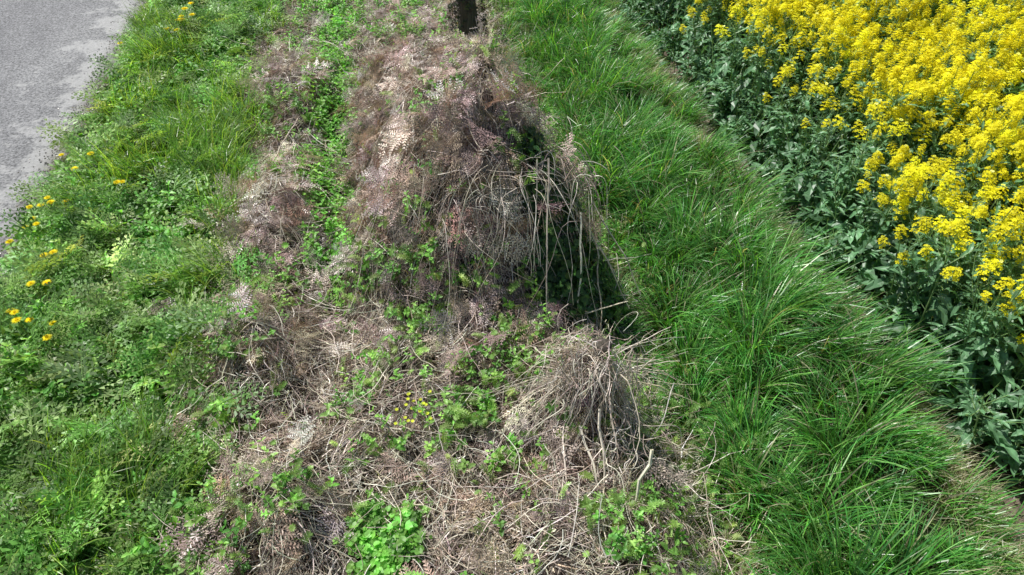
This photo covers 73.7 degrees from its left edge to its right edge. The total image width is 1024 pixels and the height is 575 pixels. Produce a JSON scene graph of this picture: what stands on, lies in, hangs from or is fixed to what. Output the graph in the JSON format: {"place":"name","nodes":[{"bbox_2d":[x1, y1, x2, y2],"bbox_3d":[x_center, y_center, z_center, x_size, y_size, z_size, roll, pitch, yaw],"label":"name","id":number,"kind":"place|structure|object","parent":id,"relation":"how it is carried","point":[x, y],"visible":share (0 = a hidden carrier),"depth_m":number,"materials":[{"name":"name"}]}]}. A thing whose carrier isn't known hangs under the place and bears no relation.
{"place":"outdoors","nodes":[
{"label":"outdoors","id":0,"kind":"place"},
{"bbox_2d":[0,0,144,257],"bbox_3d":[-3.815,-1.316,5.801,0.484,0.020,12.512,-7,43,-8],"label":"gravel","id":1,"kind":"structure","parent":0,"point":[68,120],"depth_m":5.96,"materials":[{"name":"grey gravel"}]},
{"bbox_2d":[0,0,146,278],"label":"road","id":2,"kind":"structure","parent":0,"point":[48,48],"depth_m":6.66,"materials":[{"name":"grey asphalt"}]},
{"bbox_2d":[0,0,1023,574],"bbox_3d":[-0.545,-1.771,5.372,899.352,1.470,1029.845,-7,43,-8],"label":"ground","id":3,"kind":"structure","parent":0,"point":[562,534],"depth_m":3.50,"materials":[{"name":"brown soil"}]},
{"bbox_2d":[2,239,29,271],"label":"dandelion","id":4,"kind":"object","parent":3,"relation":"on","point":[9,241],"visible":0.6,"depth_m":4.38,"materials":[{"name":"yellow plant"}]},
{"bbox_2d":[10,309,25,346],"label":"dandelion","id":5,"kind":"object","parent":3,"relation":"on","point":[14,311],"visible":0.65,"depth_m":3.79,"materials":[{"name":"yellow plant"}]},
{"bbox_2d":[2,227,47,251],"bbox_3d":[-3.238,-0.359,4.553,0.301,0.168,0.325,6,43,6],"label":"dandelion","id":6,"kind":"object","parent":3,"relation":"on","point":[8,246],"visible":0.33,"depth_m":4.56,"materials":[{"name":"green plant"}]},
{"bbox_2d":[12,316,51,345],"bbox_3d":[-2.735,0.232,3.844,0.310,0.203,0.312,1,43,2],"label":"dandelion","id":7,"kind":"object","parent":3,"relation":"on","point":[15,319],"visible":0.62,"depth_m":3.77,"materials":[{"name":"yellow plant"}]},
{"bbox_2d":[25,280,44,303],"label":"dandelion","id":8,"kind":"object","parent":3,"relation":"on","point":[32,282],"visible":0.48,"depth_m":3.97,"materials":[{"name":"yellow plant"}]},
{"bbox_2d":[19,216,51,244],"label":"dandelion","id":9,"kind":"object","parent":3,"relation":"on","point":[21,243],"visible":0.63,"depth_m":4.56,"materials":[{"name":"green plant"}]},
{"bbox_2d":[40,249,85,284],"bbox_3d":[-2.837,-0.138,4.260,0.304,0.199,0.307,16,45,16],"label":"dandelion","id":10,"kind":"object","parent":3,"relation":"on","point":[52,251],"visible":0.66,"depth_m":4.23,"materials":[{"name":"yellow plant"}]},
{"bbox_2d":[52,153,79,178],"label":"dandelion","id":11,"kind":"object","parent":3,"relation":"on","point":[60,154],"visible":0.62,"depth_m":5.18,"materials":[{"name":"yellow plant"}]},
{"bbox_2d":[0,0,283,574],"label":"dock leaves","id":12,"kind":"object","parent":3,"relation":"on","point":[118,377],"visible":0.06,"depth_m":3.92,"materials":[{"name":"green plant"}]},
{"bbox_2d":[0,0,293,574],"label":"cow parsley","id":13,"kind":"object","parent":3,"relation":"on","point":[27,427],"visible":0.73,"depth_m":3.87,"materials":[{"name":"green plant"}]},
{"bbox_2d":[0,0,664,574],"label":"ground ivy","id":14,"kind":"object","parent":3,"relation":"on","point":[372,536],"visible":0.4,"depth_m":3.60,"materials":[{"name":"green plant"}]},
{"bbox_2d":[1,309,49,347],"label":"dandelion","id":15,"kind":"object","parent":14,"relation":"on","point":[9,311],"visible":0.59,"depth_m":3.85,"materials":[{"name":"green plant"}]},
{"bbox_2d":[24,317,55,344],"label":"dandelion","id":16,"kind":"object","parent":14,"relation":"on","point":[28,319],"visible":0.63,"depth_m":3.81,"materials":[{"name":"yellow plant"}]},
{"bbox_2d":[175,7,201,48],"bbox_3d":[-3.222,-2.586,6.720,0.425,0.330,0.456,14,45,14],"label":"dandelion","id":17,"kind":"object","parent":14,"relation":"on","point":[183,8],"visible":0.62,"depth_m":6.68,"materials":[{"name":"yellow plant"}]},
{"bbox_2d":[0,0,720,574],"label":"verge grass","id":18,"kind":"structure","parent":3,"relation":"on","point":[172,140],"depth_m":4.57,"materials":[{"name":"green plant"}]},
{"bbox_2d":[19,205,45,236],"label":"dandelion","id":19,"kind":"object","parent":18,"relation":"on","point":[28,207],"visible":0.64,"depth_m":4.62,"materials":[{"name":"yellow plant"}]},
{"bbox_2d":[26,221,57,250],"bbox_3d":[-3.120,-0.356,4.503,0.271,0.176,0.269,2,43,2],"label":"dandelion","id":20,"kind":"object","parent":18,"relation":"on","point":[34,224],"visible":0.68,"depth_m":4.52,"materials":[{"name":"yellow plant"}]},
{"bbox_2d":[39,200,67,236],"bbox_3d":[-3.120,-0.469,4.599,0.359,0.226,0.365,-6,43,-6],"label":"dandelion","id":21,"kind":"object","parent":18,"relation":"on","point":[50,201],"visible":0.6,"depth_m":4.58,"materials":[{"name":"yellow plant"}]},
{"bbox_2d":[41,279,81,322],"bbox_3d":[-2.705,0.064,4.046,0.354,0.198,0.382,22,47,22],"label":"dandelion","id":22,"kind":"object","parent":18,"relation":"on","point":[45,281],"visible":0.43,"depth_m":4.02,"materials":[{"name":"yellow plant"}]},
{"bbox_2d":[41,334,91,368],"bbox_3d":[-2.430,0.317,3.721,0.337,0.212,0.343,2,43,2],"label":"dandelion","id":23,"kind":"object","parent":18,"relation":"on","point":[46,337],"visible":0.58,"depth_m":3.65,"materials":[{"name":"yellow plant"}]},
{"bbox_2d":[107,180,135,209],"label":"dandelion","id":24,"kind":"object","parent":18,"relation":"on","point":[116,181],"visible":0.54,"depth_m":4.73,"materials":[{"name":"yellow plant"}]},
{"bbox_2d":[110,42,133,65],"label":"dandelion","id":25,"kind":"object","parent":18,"relation":"on","point":[116,55],"visible":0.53,"depth_m":6.60,"materials":[{"name":"green plant"}]},
{"bbox_2d":[0,0,753,574],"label":"nettles","id":26,"kind":"object","parent":3,"relation":"on","point":[318,114],"visible":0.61,"depth_m":3.66,"materials":[{"name":"green plant"}]},
{"bbox_2d":[393,390,432,433],"bbox_3d":[-0.469,0.607,3.271,0.197,0.168,0.174,-7,43,-8],"label":"celandine","id":27,"kind":"object","parent":3,"relation":"on","point":[406,404],"visible":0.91,"depth_m":3.25,"materials":[{"name":"yellow plant"}]},
{"bbox_2d":[143,0,718,574],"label":"dead bracken","id":28,"kind":"object","parent":3,"relation":"on","point":[405,128],"visible":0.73,"depth_m":3.64,"materials":[{"name":"brown plant"}]},
{"bbox_2d":[100,0,785,574],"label":"dead stems","id":29,"kind":"object","parent":3,"relation":"on","point":[626,408],"visible":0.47,"depth_m":3.36,"materials":[{"name":"brown plant"}]},
{"bbox_2d":[455,0,478,39],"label":"fence post","id":30,"kind":"object","parent":3,"relation":"on","point":[471,19],"visible":0.2,"depth_m":5.97,"materials":[{"name":"brown wood"}]},
{"bbox_2d":[446,0,492,43],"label":"ivy","id":31,"kind":"object","parent":30,"relation":"attached to","point":[454,5],"visible":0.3,"depth_m":5.94,"materials":[{"name":"green plant"}]},
{"bbox_2d":[159,0,884,574],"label":"cleavers","id":32,"kind":"object","parent":3,"relation":"on","point":[615,496],"visible":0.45,"depth_m":3.33,"materials":[{"name":"green plant"}]},
{"bbox_2d":[592,338,611,370],"bbox_3d":[0.399,0.531,3.283,0.112,0.746,0.120,-7,43,-8],"label":"fence post","id":33,"kind":"object","parent":3,"relation":"on","point":[601,342],"visible":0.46,"depth_m":3.05,"materials":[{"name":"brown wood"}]},
{"bbox_2d":[485,0,1023,574],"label":"grass strip","id":34,"kind":"object","parent":3,"relation":"on","point":[871,380],"depth_m":3.71,"materials":[{"name":"green plant"}]},
{"bbox_2d":[607,0,1023,485],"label":"rapeseed field","id":35,"kind":"structure","parent":0,"point":[907,262],"depth_m":4.48,"materials":[{"name":"yellow plant"}]}
]}

